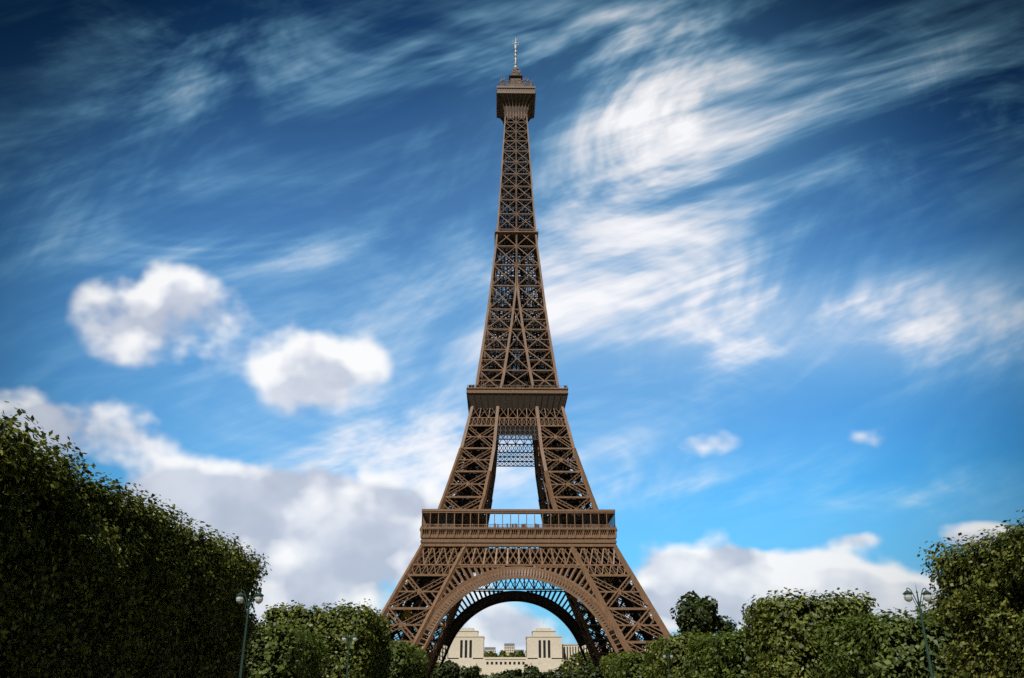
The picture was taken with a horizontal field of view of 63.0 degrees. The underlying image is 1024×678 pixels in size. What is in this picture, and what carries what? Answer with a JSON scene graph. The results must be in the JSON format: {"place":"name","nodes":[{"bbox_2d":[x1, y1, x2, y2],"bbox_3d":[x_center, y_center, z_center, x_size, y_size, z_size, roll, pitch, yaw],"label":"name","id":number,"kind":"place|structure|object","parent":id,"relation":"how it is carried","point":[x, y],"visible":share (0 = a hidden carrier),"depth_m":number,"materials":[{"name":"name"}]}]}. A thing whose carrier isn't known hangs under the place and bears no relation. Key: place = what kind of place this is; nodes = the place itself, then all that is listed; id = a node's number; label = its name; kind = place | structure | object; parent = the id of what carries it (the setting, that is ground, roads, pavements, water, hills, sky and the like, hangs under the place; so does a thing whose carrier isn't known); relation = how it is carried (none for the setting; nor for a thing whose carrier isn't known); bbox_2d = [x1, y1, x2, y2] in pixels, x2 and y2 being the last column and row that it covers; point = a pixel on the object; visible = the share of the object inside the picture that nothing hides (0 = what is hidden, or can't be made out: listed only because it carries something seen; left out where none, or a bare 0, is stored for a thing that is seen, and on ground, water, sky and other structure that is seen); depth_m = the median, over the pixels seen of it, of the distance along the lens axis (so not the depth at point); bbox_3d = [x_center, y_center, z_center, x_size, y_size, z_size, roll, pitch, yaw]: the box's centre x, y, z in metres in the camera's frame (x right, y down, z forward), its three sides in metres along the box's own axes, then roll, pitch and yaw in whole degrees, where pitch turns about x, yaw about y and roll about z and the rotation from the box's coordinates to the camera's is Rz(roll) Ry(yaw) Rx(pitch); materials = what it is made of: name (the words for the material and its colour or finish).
{"place":"outdoors","nodes":[
{"label":"outdoors","id":0,"kind":"place"},
{"bbox_2d":[435,661,577,677],"bbox_3d":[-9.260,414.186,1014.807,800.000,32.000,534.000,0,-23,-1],"label":"chaillot hill terraces","id":1,"kind":"object","parent":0,"point":[488,669],"visible":0.12,"depth_m":850.08,"materials":[{"name":"stone"}]},
{"bbox_2d":[485,650,497,656],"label":"tree","id":2,"kind":"object","parent":1,"relation":"on","point":[491,654],"visible":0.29,"depth_m":974.73,"materials":[{"name":"green plant"}]},
{"bbox_2d":[498,650,508,656],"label":"tree","id":3,"kind":"object","parent":1,"relation":"on","point":[502,653],"visible":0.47,"depth_m":980.05,"materials":[{"name":"green plant"}]},
{"bbox_2d":[509,651,520,656],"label":"tree","id":4,"kind":"object","parent":1,"relation":"on","point":[514,654],"visible":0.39,"depth_m":971.79,"materials":[{"name":"green plant"}]},
{"bbox_2d":[517,650,525,656],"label":"tree","id":5,"kind":"object","parent":1,"relation":"on","point":[521,653],"visible":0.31,"depth_m":984.03,"materials":[{"name":"green plant"}]},
{"bbox_2d":[422,615,646,667],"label":"palace building","id":6,"kind":"structure","parent":1,"relation":"on","point":[545,646],"depth_m":904.45,"materials":[{"name":"stone"}]},
{"bbox_2d":[559,660,576,672],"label":"tree","id":7,"kind":"object","parent":1,"relation":"on","point":[566,665],"visible":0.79,"depth_m":827.45,"materials":[{"name":"green plant"}]},
{"bbox_2d":[569,651,589,666],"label":"tree","id":8,"kind":"object","parent":1,"relation":"on","point":[577,658],"visible":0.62,"depth_m":856.45,"materials":[{"name":"green plant"}]},
{"bbox_2d":[0,0,1023,655],"label":"sky","id":9,"kind":"structure","parent":0,"point":[247,247],"materials":[{"name":"blue"}]},
{"label":"ground","id":10,"kind":"structure","parent":0,"visible":0},
{"bbox_2d":[0,401,271,677],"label":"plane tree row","id":11,"kind":"object","parent":10,"relation":"on","point":[99,581],"visible":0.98,"depth_m":43.84,"materials":[{"name":"green plant"}]},
{"bbox_2d":[238,618,332,677],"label":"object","id":12,"kind":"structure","parent":10,"relation":"on","point":[278,652],"depth_m":81.25,"materials":[{"name":"green plant"}]},
{"bbox_2d":[257,598,393,677],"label":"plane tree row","id":13,"kind":"object","parent":10,"relation":"on","point":[369,652],"visible":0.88,"depth_m":109.14,"materials":[{"name":"green plant"}]},
{"bbox_2d":[386,641,428,677],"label":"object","id":14,"kind":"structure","parent":10,"relation":"on","point":[407,662],"depth_m":142.47,"materials":[{"name":"green plant"}]},
{"bbox_2d":[394,640,429,676],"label":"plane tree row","id":15,"kind":"object","parent":10,"relation":"on","point":[422,651],"visible":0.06,"depth_m":218.72,"materials":[{"name":"green plant"}]},
{"bbox_2d":[430,665,438,677],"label":"tree","id":16,"kind":"object","parent":10,"relation":"on","point":[433,672],"visible":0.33,"depth_m":454.38,"materials":[{"name":"green plant"}]},
{"bbox_2d":[435,659,470,677],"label":"garden tree","id":17,"kind":"object","parent":10,"relation":"on","point":[449,668],"visible":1,"depth_m":250.08,"materials":[{"name":"green plant"}]},
{"bbox_2d":[465,666,488,677],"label":"tree","id":18,"kind":"object","parent":10,"relation":"on","point":[475,672],"visible":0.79,"depth_m":454.86,"materials":[{"name":"green plant"}]},
{"bbox_2d":[489,671,502,677],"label":"tree","id":19,"kind":"object","parent":10,"relation":"on","point":[495,675],"visible":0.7,"depth_m":461.07,"materials":[{"name":"green plant"}]},
{"bbox_2d":[498,668,523,677],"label":"tree","id":20,"kind":"object","parent":10,"relation":"on","point":[515,673],"visible":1,"depth_m":458.11,"materials":[{"name":"green plant"}]},
{"bbox_2d":[379,37,670,677],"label":"eiffel tower","id":21,"kind":"structure","parent":10,"relation":"on","point":[573,537],"depth_m":335.31,"materials":[{"name":"metal"}]},
{"bbox_2d":[522,663,546,677],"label":"tree","id":22,"kind":"object","parent":10,"relation":"on","point":[532,671],"visible":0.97,"depth_m":463.96,"materials":[{"name":"green plant"}]},
{"bbox_2d":[545,666,569,677],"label":"tree","id":23,"kind":"object","parent":10,"relation":"on","point":[557,673],"visible":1,"depth_m":456.92,"materials":[{"name":"green plant"}]},
{"bbox_2d":[563,669,573,677],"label":"tree","id":24,"kind":"object","parent":10,"relation":"on","point":[569,672],"visible":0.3,"depth_m":464.93,"materials":[{"name":"green plant"}]},
{"bbox_2d":[570,660,603,677],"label":"garden tree","id":25,"kind":"object","parent":10,"relation":"on","point":[588,669],"visible":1,"depth_m":251.50,"materials":[{"name":"green plant"}]},
{"bbox_2d":[599,650,643,677],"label":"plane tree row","id":26,"kind":"object","parent":10,"relation":"on","point":[604,660],"visible":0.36,"depth_m":252.06,"materials":[{"name":"green plant"}]},
{"bbox_2d":[607,651,649,677],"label":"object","id":27,"kind":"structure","parent":10,"relation":"on","point":[627,666],"depth_m":203.25,"materials":[{"name":"green plant"}]},
{"bbox_2d":[642,631,719,677],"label":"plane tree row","id":28,"kind":"object","parent":10,"relation":"on","point":[674,645],"visible":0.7,"depth_m":170.71,"materials":[{"name":"green plant"}]},
{"bbox_2d":[670,590,736,638],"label":"garden tree","id":29,"kind":"object","parent":10,"relation":"on","point":[696,613],"visible":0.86,"depth_m":211.01,"materials":[{"name":"green plant"}]},
{"bbox_2d":[682,627,758,677],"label":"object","id":30,"kind":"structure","parent":10,"relation":"on","point":[715,656],"depth_m":116.74,"materials":[{"name":"green plant"}]},
{"bbox_2d":[738,587,879,677],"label":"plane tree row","id":31,"kind":"object","parent":10,"relation":"on","point":[781,630],"visible":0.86,"depth_m":96.90,"materials":[{"name":"green plant"}]},
{"bbox_2d":[811,604,961,677],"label":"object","id":32,"kind":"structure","parent":10,"relation":"on","point":[870,645],"depth_m":78.01,"materials":[{"name":"green plant"}]},
{"bbox_2d":[914,598,960,658],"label":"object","id":33,"kind":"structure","parent":10,"relation":"on","point":[926,614],"depth_m":87.02,"materials":[{"name":"green plant"}]},
{"bbox_2d":[917,509,1023,677],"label":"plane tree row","id":34,"kind":"object","parent":10,"relation":"on","point":[983,599],"visible":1,"depth_m":61.82,"materials":[{"name":"green plant"}]},
{"label":"gravel paths","id":35,"kind":"structure","parent":0,"visible":0},
{"bbox_2d":[236,590,263,677],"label":"street lamp","id":36,"kind":"object","parent":35,"relation":"on","point":[259,596],"visible":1,"depth_m":58.97,"materials":[{"name":"teal"}]},
{"bbox_2d":[342,634,356,677],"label":"street lamp","id":37,"kind":"object","parent":35,"relation":"on","point":[344,639],"visible":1,"depth_m":103.17,"materials":[{"name":"teal"}]},
{"bbox_2d":[663,653,672,677],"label":"street lamp","id":38,"kind":"object","parent":35,"relation":"on","point":[670,655],"visible":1,"depth_m":152.65,"materials":[{"name":"teal"}]},
{"bbox_2d":[902,584,933,677],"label":"street lamp","id":39,"kind":"object","parent":35,"relation":"on","point":[926,594],"visible":1,"depth_m":57.77,"materials":[{"name":"teal"}]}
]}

